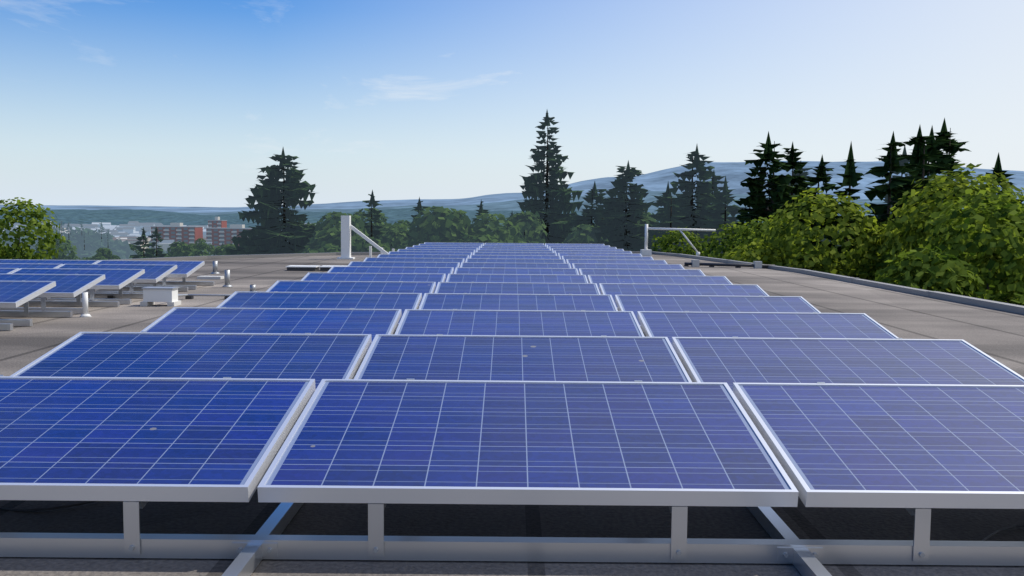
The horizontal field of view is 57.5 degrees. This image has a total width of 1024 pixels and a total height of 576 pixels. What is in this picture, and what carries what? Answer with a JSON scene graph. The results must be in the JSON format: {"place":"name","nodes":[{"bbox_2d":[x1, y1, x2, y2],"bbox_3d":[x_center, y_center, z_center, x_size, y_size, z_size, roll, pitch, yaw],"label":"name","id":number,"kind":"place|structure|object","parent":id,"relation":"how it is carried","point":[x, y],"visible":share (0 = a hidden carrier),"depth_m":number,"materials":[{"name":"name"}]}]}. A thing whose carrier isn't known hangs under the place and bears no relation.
{"place":"outdoors","nodes":[
{"label":"outdoors","id":0,"kind":"place"},
{"bbox_2d":[0,208,763,227],"bbox_3d":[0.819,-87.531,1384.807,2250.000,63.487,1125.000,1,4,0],"label":"hill","id":1,"kind":"structure","parent":0,"point":[112,217],"depth_m":1275.49,"materials":[{"name":"green plant"}]},
{"bbox_2d":[3,221,315,238],"bbox_3d":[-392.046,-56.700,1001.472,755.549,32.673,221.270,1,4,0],"label":"buildings","id":2,"kind":"structure","parent":1,"relation":"on","point":[132,228],"depth_m":1035.75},
{"bbox_2d":[8,191,963,215],"bbox_3d":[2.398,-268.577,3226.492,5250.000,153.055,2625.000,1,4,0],"label":"hill","id":3,"kind":"structure","parent":0,"point":[513,205],"depth_m":2962.95,"materials":[{"name":"green plant"}]},
{"bbox_2d":[0,161,1023,212],"bbox_3d":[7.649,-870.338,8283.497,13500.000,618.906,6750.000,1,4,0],"label":"hills","id":4,"kind":"structure","parent":0,"point":[734,173],"depth_m":7261.67,"materials":[{"name":"blue"}]},
{"bbox_2d":[0,0,1023,206],"label":"sky","id":5,"kind":"structure","parent":0,"point":[169,103],"materials":[{"name":"blue"}]},
{"bbox_3d":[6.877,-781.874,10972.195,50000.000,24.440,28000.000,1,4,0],"label":"ground","id":6,"kind":"structure","parent":0,"visible":0},
{"bbox_2d":[0,197,65,259],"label":"broadleaf tree","id":7,"kind":"object","parent":6,"relation":"on","point":[7,251],"visible":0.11,"depth_m":35.31,"materials":[{"name":"green plant"}]},
{"bbox_2d":[13,235,82,259],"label":"belt tree","id":8,"kind":"object","parent":6,"relation":"on","point":[67,247],"visible":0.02,"depth_m":72.38,"materials":[{"name":"green plant"}]},
{"bbox_2d":[28,231,81,259],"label":"town tree","id":9,"kind":"object","parent":6,"relation":"on","point":[78,252],"visible":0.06,"depth_m":171.37,"materials":[{"name":"green plant"}]},
{"bbox_2d":[80,239,112,259],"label":"town tree","id":10,"kind":"object","parent":6,"relation":"on","point":[93,247],"visible":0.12,"depth_m":174.75,"materials":[{"name":"green plant"}]},
{"bbox_2d":[82,247,120,259],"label":"belt tree","id":11,"kind":"object","parent":6,"relation":"on","point":[100,252],"visible":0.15,"depth_m":152.99,"materials":[{"name":"green plant"}]},
{"bbox_2d":[60,231,211,250],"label":"buildings","id":12,"kind":"structure","parent":6,"relation":"on","point":[164,244],"depth_m":715.54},
{"bbox_2d":[129,227,157,258],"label":"fir","id":13,"kind":"object","parent":6,"relation":"on","point":[141,242],"visible":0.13,"depth_m":74.33,"materials":[{"name":"green plant"}]},
{"bbox_2d":[145,227,166,257],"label":"fir","id":14,"kind":"object","parent":6,"relation":"on","point":[159,253],"visible":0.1,"depth_m":80.50,"materials":[{"name":"green plant"}]},
{"bbox_2d":[150,223,202,247],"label":"apartment block","id":15,"kind":"structure","parent":6,"relation":"on","point":[176,232],"depth_m":720.02,"materials":[{"name":"brick"}]},
{"bbox_2d":[166,243,210,256],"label":"belt tree","id":16,"kind":"object","parent":6,"relation":"on","point":[184,250],"visible":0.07,"depth_m":71.92,"materials":[{"name":"green plant"}]},
{"bbox_2d":[208,217,226,227],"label":"apartment block","id":17,"kind":"structure","parent":6,"relation":"on","point":[217,222],"depth_m":761.44,"materials":[{"name":"brick"}]},
{"bbox_2d":[213,244,236,255],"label":"belt tree","id":18,"kind":"object","parent":6,"relation":"on","point":[219,250],"visible":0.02,"depth_m":69.18,"materials":[{"name":"green plant"}]},
{"bbox_2d":[206,224,251,248],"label":"apartment block","id":19,"kind":"structure","parent":6,"relation":"on","point":[216,237],"depth_m":724.99,"materials":[{"name":"brick"}]},
{"bbox_2d":[225,148,316,254],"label":"fir tree","id":20,"kind":"object","parent":6,"relation":"on","point":[272,193],"visible":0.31,"depth_m":59.00,"materials":[{"name":"green plant"}]},
{"bbox_2d":[302,223,368,252],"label":"belt tree","id":21,"kind":"object","parent":6,"relation":"on","point":[318,242],"visible":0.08,"depth_m":55.69,"materials":[{"name":"green plant"}]},
{"bbox_2d":[302,211,396,252],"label":"belt tree","id":22,"kind":"object","parent":6,"relation":"on","point":[335,220],"visible":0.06,"depth_m":57.22,"materials":[{"name":"green plant"}]},
{"bbox_2d":[360,189,391,250],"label":"fir","id":23,"kind":"object","parent":6,"relation":"on","point":[372,202],"visible":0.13,"depth_m":72.65,"materials":[{"name":"green plant"}]},
{"bbox_2d":[353,208,415,248],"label":"belt tree","id":24,"kind":"object","parent":6,"relation":"on","point":[395,236],"visible":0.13,"depth_m":104.17,"materials":[{"name":"green plant"}]},
{"bbox_2d":[395,206,488,250],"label":"belt tree","id":25,"kind":"object","parent":6,"relation":"on","point":[446,225],"visible":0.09,"depth_m":50.30,"materials":[{"name":"green plant"}]},
{"bbox_2d":[429,213,538,242],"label":"belt tree","id":26,"kind":"object","parent":6,"relation":"on","point":[495,232],"visible":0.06,"depth_m":51.52,"materials":[{"name":"green plant"}]},
{"bbox_2d":[0,251,1023,575],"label":"building roof","id":27,"kind":"structure","parent":6,"relation":"on","point":[992,329],"depth_m":3.33,"materials":[{"name":"grey concrete"}]},
{"bbox_2d":[0,259,99,263],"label":"solar panel","id":28,"kind":"object","parent":27,"relation":"on","point":[49,261],"visible":0.23,"depth_m":14.13,"materials":[{"name":"blue glass"}]},
{"bbox_2d":[0,274,104,310],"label":"solar panel","id":29,"kind":"object","parent":27,"relation":"on","point":[72,285],"visible":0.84,"depth_m":10.50,"materials":[{"name":"blue glass"}]},
{"bbox_2d":[9,268,144,300],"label":"solar panel","id":30,"kind":"object","parent":27,"relation":"on","point":[119,279],"visible":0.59,"depth_m":11.71,"materials":[{"name":"blue glass"}]},
{"bbox_2d":[80,292,91,317],"bbox_3d":[-4.457,0.171,9.742,0.123,0.264,0.123,1,4,0],"label":"vent pipe","id":31,"kind":"object","parent":27,"relation":"on","point":[85,314],"visible":1,"depth_m":9.72,"materials":[{"name":"silver metal"}]},
{"bbox_2d":[0,281,214,330],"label":"rack base rails","id":32,"kind":"object","parent":27,"relation":"on","point":[7,324],"visible":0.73,"depth_m":10.82,"materials":[{"name":"silver metal"}]},
{"bbox_2d":[0,280,55,315],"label":"solar panel","id":33,"kind":"object","parent":32,"relation":"on","point":[14,294],"visible":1,"depth_m":9.29,"materials":[{"name":"blue glass"}]},
{"bbox_2d":[0,263,62,268],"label":"solar panel","id":34,"kind":"object","parent":32,"relation":"on","point":[18,265],"visible":0.23,"depth_m":12.97,"materials":[{"name":"blue glass"}]},
{"bbox_2d":[57,264,176,292],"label":"solar panel","id":35,"kind":"object","parent":27,"relation":"on","point":[154,274],"visible":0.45,"depth_m":12.87,"materials":[{"name":"blue glass"}]},
{"bbox_2d":[95,260,204,286],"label":"solar panel","id":36,"kind":"object","parent":27,"relation":"on","point":[184,269],"visible":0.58,"depth_m":14.05,"materials":[{"name":"blue glass"}]},
{"bbox_2d":[0,375,315,554],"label":"solar panel","id":37,"kind":"object","parent":27,"relation":"on","point":[135,444],"visible":0.99,"depth_m":3.22,"materials":[{"name":"blue glass"}]},
{"bbox_2d":[140,287,180,305],"bbox_3d":[-4.176,0.099,11.090,0.400,0.215,0.240,1,4,0],"label":"junction box","id":38,"kind":"object","parent":27,"relation":"on","point":[153,295],"visible":1,"depth_m":10.99,"materials":[{"name":"white paint"}]},
{"bbox_2d":[96,294,231,299],"bbox_3d":[-3.956,0.113,11.622,2.780,0.113,0.821,1,4,0],"label":"conduit","id":39,"kind":"object","parent":27,"relation":"on","point":[187,296],"visible":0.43,"depth_m":11.98,"materials":[{"name":"silver metal"}]},
{"bbox_2d":[11,331,371,388],"bbox_3d":[-1.624,0.477,4.837,1.650,0.386,1.025,1,4,0],"label":"solar panel","id":40,"kind":"object","parent":27,"relation":"on","point":[318,358],"visible":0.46,"depth_m":4.89,"materials":[{"name":"blue glass"}]},
{"bbox_2d":[142,307,401,340],"bbox_3d":[-1.629,0.368,6.316,1.650,0.386,1.025,1,4,0],"label":"solar panel","id":41,"kind":"object","parent":27,"relation":"on","point":[373,322],"visible":0.42,"depth_m":6.45,"materials":[{"name":"blue glass"}]},
{"bbox_2d":[286,265,336,270],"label":"roof curbs","id":42,"kind":"structure","parent":27,"relation":"on","point":[306,267],"depth_m":18.53,"materials":[{"name":"white paint"}]},
{"bbox_2d":[216,291,421,329],"bbox_3d":[-1.623,0.260,7.796,1.650,0.386,1.025,1,4,0],"label":"solar panel","id":43,"kind":"object","parent":27,"relation":"on","point":[333,300],"visible":0.36,"depth_m":7.98,"materials":[{"name":"blue glass"}]},
{"bbox_2d":[337,215,393,258],"bbox_3d":[-3.734,-1.317,24.251,1.500,1.120,0.760,1,4,0],"label":"support post","id":44,"kind":"object","parent":27,"relation":"on","point":[346,226],"visible":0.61,"depth_m":23.98,"materials":[{"name":"white metal"}]},
{"bbox_2d":[301,272,445,292],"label":"solar panel","id":45,"kind":"object","parent":27,"relation":"on","point":[399,277],"visible":0.3,"depth_m":11.01,"materials":[{"name":"blue glass"}]},
{"bbox_2d":[327,266,453,281],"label":"solar panel","id":46,"kind":"object","parent":27,"relation":"on","point":[359,269],"visible":0.25,"depth_m":12.52,"materials":[{"name":"blue glass"}]},
{"bbox_2d":[348,261,459,273],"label":"solar panel","id":47,"kind":"object","parent":27,"relation":"on","point":[403,264],"visible":0.3,"depth_m":14.01,"materials":[{"name":"blue glass"}]},
{"bbox_2d":[364,257,463,266],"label":"solar panel","id":48,"kind":"object","parent":27,"relation":"on","point":[387,259],"visible":0.28,"depth_m":15.51,"materials":[{"name":"blue glass"}]},
{"bbox_2d":[377,254,468,261],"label":"solar panel","id":49,"kind":"object","parent":27,"relation":"on","point":[417,256],"visible":0.24,"depth_m":16.99,"materials":[{"name":"blue glass"}]},
{"bbox_2d":[388,251,471,257],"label":"solar panel","id":50,"kind":"object","parent":27,"relation":"on","point":[435,253],"visible":0.24,"depth_m":18.48,"materials":[{"name":"blue glass"}]},
{"bbox_2d":[398,249,474,254],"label":"solar panel","id":51,"kind":"object","parent":27,"relation":"on","point":[429,250],"visible":0.24,"depth_m":19.98,"materials":[{"name":"blue glass"}]},
{"bbox_2d":[406,247,477,251],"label":"solar panel","id":52,"kind":"object","parent":27,"relation":"on","point":[459,248],"visible":0.22,"depth_m":21.47,"materials":[{"name":"blue glass"}]},
{"bbox_2d":[0,330,1023,575],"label":"rack base rails","id":53,"kind":"object","parent":27,"relation":"on","point":[268,540],"visible":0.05,"depth_m":2.87,"materials":[{"name":"silver metal"}]},
{"bbox_2d":[266,280,435,308],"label":"solar panel","id":54,"kind":"object","parent":53,"relation":"on","point":[423,288],"visible":0.38,"depth_m":9.50,"materials":[{"name":"blue glass"}]},
{"bbox_2d":[454,267,578,274],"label":"solar panel","id":55,"kind":"object","parent":53,"relation":"on","point":[544,271],"visible":0.27,"depth_m":12.52,"materials":[{"name":"blue glass"}]},
{"bbox_2d":[446,274,587,282],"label":"solar panel","id":56,"kind":"object","parent":53,"relation":"on","point":[527,278],"visible":0.28,"depth_m":11.01,"materials":[{"name":"blue glass"}]},
{"bbox_2d":[435,282,600,294],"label":"solar panel","id":57,"kind":"object","parent":53,"relation":"on","point":[514,288],"visible":0.38,"depth_m":9.51,"materials":[{"name":"blue glass"}]},
{"bbox_2d":[419,293,617,310],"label":"solar panel","id":58,"kind":"object","parent":53,"relation":"on","point":[555,302],"visible":0.36,"depth_m":7.99,"materials":[{"name":"blue glass"}]},
{"bbox_2d":[395,309,644,336],"bbox_3d":[0.049,0.383,6.317,1.650,0.386,1.025,1,4,0],"label":"solar panel","id":59,"kind":"object","parent":53,"relation":"on","point":[513,322],"visible":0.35,"depth_m":6.45,"materials":[{"name":"blue glass"}]},
{"bbox_2d":[354,334,691,381],"bbox_3d":[0.053,0.492,4.836,1.650,0.386,1.025,1,4,0],"label":"solar panel","id":60,"kind":"object","parent":53,"relation":"on","point":[521,358],"visible":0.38,"depth_m":4.89,"materials":[{"name":"blue glass"}]},
{"bbox_2d":[257,378,798,558],"bbox_3d":[0.049,0.601,3.356,1.650,0.386,1.025,1,4,0],"label":"solar panel","id":61,"kind":"object","parent":53,"relation":"on","point":[377,445],"visible":1,"depth_m":3.15,"materials":[{"name":"blue glass"}]},
{"bbox_2d":[566,259,666,267],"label":"solar panel","id":62,"kind":"object","parent":53,"relation":"on","point":[594,261],"visible":0.29,"depth_m":15.51,"materials":[{"name":"blue glass"}]},
{"bbox_2d":[572,263,683,274],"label":"solar panel","id":63,"kind":"object","parent":53,"relation":"on","point":[624,266],"visible":0.29,"depth_m":14.01,"materials":[{"name":"blue glass"}]},
{"bbox_2d":[579,268,705,282],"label":"solar panel","id":64,"kind":"object","parent":53,"relation":"on","point":[659,272],"visible":0.29,"depth_m":12.52,"materials":[{"name":"blue glass"}]},
{"bbox_2d":[588,275,731,293],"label":"solar panel","id":65,"kind":"object","parent":53,"relation":"on","point":[640,279],"visible":0.29,"depth_m":11.01,"materials":[{"name":"blue glass"}]},
{"bbox_2d":[599,283,768,310],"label":"solar panel","id":66,"kind":"object","parent":53,"relation":"on","point":[613,289],"visible":0.31,"depth_m":9.50,"materials":[{"name":"blue glass"}]},
{"bbox_2d":[615,295,820,331],"bbox_3d":[1.732,0.289,7.797,1.650,0.386,1.025,1,4,0],"label":"solar panel","id":67,"kind":"object","parent":53,"relation":"on","point":[699,303],"visible":0.35,"depth_m":7.98,"materials":[{"name":"blue glass"}]},
{"bbox_2d":[637,311,897,343],"bbox_3d":[1.732,0.398,6.317,1.650,0.386,1.025,1,4,0],"label":"solar panel","id":68,"kind":"object","parent":53,"relation":"on","point":[669,324],"visible":0.41,"depth_m":6.45,"materials":[{"name":"blue glass"}]},
{"bbox_2d":[671,337,1023,389],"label":"solar panel","id":69,"kind":"object","parent":53,"relation":"on","point":[729,361],"visible":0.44,"depth_m":4.89,"materials":[{"name":"blue glass"}]},
{"bbox_2d":[732,382,1023,561],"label":"solar panel","id":70,"kind":"object","parent":53,"relation":"on","point":[918,451],"visible":0.98,"depth_m":3.23,"materials":[{"name":"blue glass"}]},
{"bbox_2d":[0,501,1023,540],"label":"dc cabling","id":71,"kind":"object","parent":27,"relation":"on","point":[984,539],"visible":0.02,"depth_m":3.33,"materials":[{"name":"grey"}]},
{"bbox_2d":[465,258,564,262],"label":"solar panel","id":72,"kind":"object","parent":27,"relation":"on","point":[483,260],"visible":0.27,"depth_m":15.51,"materials":[{"name":"blue glass"}]},
{"bbox_2d":[473,252,556,255],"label":"solar panel","id":73,"kind":"object","parent":27,"relation":"on","point":[512,253],"visible":0.2,"depth_m":18.51,"materials":[{"name":"blue glass"}]},
{"bbox_2d":[476,250,553,252],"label":"solar panel","id":74,"kind":"object","parent":27,"relation":"on","point":[534,251],"visible":0.23,"depth_m":19.98,"materials":[{"name":"blue glass"}]},
{"bbox_2d":[460,262,570,267],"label":"solar panel","id":75,"kind":"object","parent":27,"relation":"on","point":[514,265],"visible":0.24,"depth_m":14.01,"materials":[{"name":"blue glass"}]},
{"bbox_2d":[470,255,560,258],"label":"solar panel","id":76,"kind":"object","parent":27,"relation":"on","point":[514,257],"visible":0.33,"depth_m":16.99,"materials":[{"name":"blue glass"}]},
{"bbox_2d":[552,248,623,250],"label":"solar panel","id":77,"kind":"object","parent":27,"relation":"on","point":[569,249],"visible":0.18,"depth_m":21.47,"materials":[{"name":"blue glass"}]},
{"bbox_2d":[554,250,632,255],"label":"solar panel","id":78,"kind":"object","parent":27,"relation":"on","point":[561,251],"visible":0.22,"depth_m":20.00,"materials":[{"name":"blue glass"}]},
{"bbox_2d":[558,253,641,258],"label":"solar panel","id":79,"kind":"object","parent":27,"relation":"on","point":[594,254],"visible":0.23,"depth_m":18.50,"materials":[{"name":"blue glass"}]},
{"bbox_2d":[562,256,653,262],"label":"solar panel","id":80,"kind":"object","parent":27,"relation":"on","point":[613,257],"visible":0.26,"depth_m":17.01,"materials":[{"name":"blue glass"}]},
{"bbox_2d":[640,224,715,255],"bbox_3d":[5.018,-1.448,28.230,2.214,0.950,0.311,1,4,2],"label":"metal pipe frame","id":81,"kind":"object","parent":27,"relation":"on","point":[645,251],"visible":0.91,"depth_m":28.14,"materials":[{"name":"white paint"}]},
{"bbox_2d":[683,260,774,268],"bbox_3d":[5.067,-0.409,21.336,2.328,0.430,0.210,2,5,23],"label":"roof pipe","id":82,"kind":"object","parent":27,"relation":"attached to","point":[755,264],"visible":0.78,"depth_m":21.34,"materials":[{"name":"grey metal"}]},
{"bbox_2d":[506,211,563,243],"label":"belt tree","id":83,"kind":"object","parent":6,"relation":"on","point":[528,225],"visible":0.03,"depth_m":63.24,"materials":[{"name":"green plant"}]},
{"bbox_2d":[516,110,583,244],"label":"fir tree","id":84,"kind":"object","parent":6,"relation":"on","point":[548,208],"visible":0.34,"depth_m":69.15,"materials":[{"name":"green plant"}]},
{"bbox_2d":[563,224,607,243],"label":"belt tree","id":85,"kind":"object","parent":6,"relation":"on","point":[576,236],"visible":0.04,"depth_m":55.89,"materials":[{"name":"green plant"}]},
{"bbox_2d":[570,181,609,231],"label":"fir tree","id":86,"kind":"object","parent":6,"relation":"on","point":[586,217],"visible":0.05,"depth_m":61.72,"materials":[{"name":"green plant"}]},
{"bbox_2d":[589,160,654,251],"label":"fir tree","id":87,"kind":"object","parent":6,"relation":"on","point":[618,223],"visible":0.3,"depth_m":54.18,"materials":[{"name":"green plant"}]},
{"bbox_2d":[633,182,675,251],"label":"fir tree","id":88,"kind":"object","parent":6,"relation":"on","point":[658,203],"visible":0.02,"depth_m":51.97,"materials":[{"name":"green plant"}]},
{"bbox_2d":[649,190,693,253],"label":"fir tree","id":89,"kind":"object","parent":6,"relation":"on","point":[669,210],"visible":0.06,"depth_m":46.95,"materials":[{"name":"green plant"}]},
{"bbox_2d":[650,226,709,256],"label":"broadleaf tree","id":90,"kind":"object","parent":6,"relation":"on","point":[674,237],"visible":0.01,"depth_m":40.00,"materials":[{"name":"green plant"}]},
{"bbox_2d":[648,145,727,251],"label":"fir tree","id":91,"kind":"object","parent":6,"relation":"on","point":[684,202],"visible":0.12,"depth_m":49.48,"materials":[{"name":"green plant"}]},
{"bbox_2d":[693,171,741,241],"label":"fir tree","id":92,"kind":"object","parent":6,"relation":"on","point":[715,181],"visible":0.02,"depth_m":57.66,"materials":[{"name":"green plant"}]},
{"bbox_2d":[694,176,743,256],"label":"fir tree","id":93,"kind":"object","parent":6,"relation":"on","point":[724,197],"visible":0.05,"depth_m":45.51,"materials":[{"name":"green plant"}]},
{"bbox_2d":[688,222,760,259],"bbox_3d":[8.147,3.171,36.768,5.842,11.568,7.143,0,4,-11],"label":"broadleaf tree","id":94,"kind":"object","parent":6,"relation":"on","point":[712,244],"visible":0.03,"depth_m":35.60,"materials":[{"name":"green plant"}]},
{"bbox_2d":[723,131,805,259],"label":"fir tree","id":95,"kind":"object","parent":6,"relation":"on","point":[755,200],"visible":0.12,"depth_m":41.44,"materials":[{"name":"green plant"}]},
{"bbox_2d":[727,215,810,262],"bbox_3d":[9.335,3.416,31.990,7.286,11.799,5.958,4,6,41],"label":"broadleaf tree","id":96,"kind":"object","parent":6,"relation":"on","point":[748,235],"visible":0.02,"depth_m":31.51,"materials":[{"name":"green plant"}]},
{"bbox_2d":[765,142,831,249],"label":"fir tree","id":97,"kind":"object","parent":6,"relation":"on","point":[793,163],"visible":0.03,"depth_m":43.09,"materials":[{"name":"green plant"}]},
{"bbox_2d":[793,155,841,248],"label":"fir tree","id":98,"kind":"object","parent":6,"relation":"on","point":[822,175],"visible":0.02,"depth_m":44.45,"materials":[{"name":"green plant"}]},
{"bbox_2d":[717,188,918,283],"bbox_3d":[8.546,3.518,25.352,6.841,12.544,7.633,1,4,10],"label":"broadleaf tree","id":99,"kind":"object","parent":6,"relation":"on","point":[846,263],"visible":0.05,"depth_m":25.45,"materials":[{"name":"green plant"}]},
{"bbox_2d":[824,142,872,269],"bbox_3d":[9.503,2.700,27.265,2.932,13.900,2.736,1,4,-23],"label":"conifer tree","id":100,"kind":"object","parent":6,"relation":"on","point":[851,176],"visible":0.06,"depth_m":26.72,"materials":[{"name":"green plant"}]},
{"bbox_2d":[850,130,921,266],"bbox_3d":[11.911,2.216,30.019,5.693,14.500,5.440,4,5,38],"label":"fir tree","id":101,"kind":"object","parent":6,"relation":"on","point":[892,159],"visible":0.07,"depth_m":29.84,"materials":[{"name":"green plant"}]},
{"bbox_2d":[867,146,915,215],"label":"fir tree","id":102,"kind":"object","parent":6,"relation":"on","point":[902,162],"visible":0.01,"depth_m":45.42,"materials":[{"name":"green plant"}]},
{"bbox_2d":[887,126,944,241],"bbox_3d":[13.443,2.012,30.937,5.164,14.800,4.820,0,4,-2],"label":"fir tree","id":103,"kind":"object","parent":6,"relation":"on","point":[920,156],"visible":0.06,"depth_m":30.60,"materials":[{"name":"green plant"}]},
{"bbox_2d":[891,126,962,215],"bbox_3d":[16.266,1.279,37.155,5.685,15.400,6.674,-2,5,-32],"label":"fir tree","id":104,"kind":"object","parent":6,"relation":"on","point":[943,160],"visible":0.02,"depth_m":36.40,"materials":[{"name":"green plant"}]},
{"bbox_2d":[863,163,1023,303],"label":"broadleaf tree","id":105,"kind":"object","parent":6,"relation":"on","point":[910,222],"visible":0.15,"depth_m":22.95,"materials":[{"name":"green plant"}]},
{"bbox_2d":[875,186,1023,305],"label":"broadleaf tree","id":106,"kind":"object","parent":6,"relation":"on","point":[938,271],"visible":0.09,"depth_m":18.79,"materials":[{"name":"green plant"}]},
{"bbox_2d":[925,118,978,224],"bbox_3d":[17.776,0.936,38.584,5.997,15.900,5.966,2,4,18],"label":"fir tree","id":107,"kind":"object","parent":6,"relation":"on","point":[952,146],"visible":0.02,"depth_m":38.20,"materials":[{"name":"green plant"}]},
{"bbox_2d":[969,152,1022,219],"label":"fir tree","id":108,"kind":"object","parent":6,"relation":"on","point":[997,168],"visible":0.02,"depth_m":39.49,"materials":[{"name":"green plant"}]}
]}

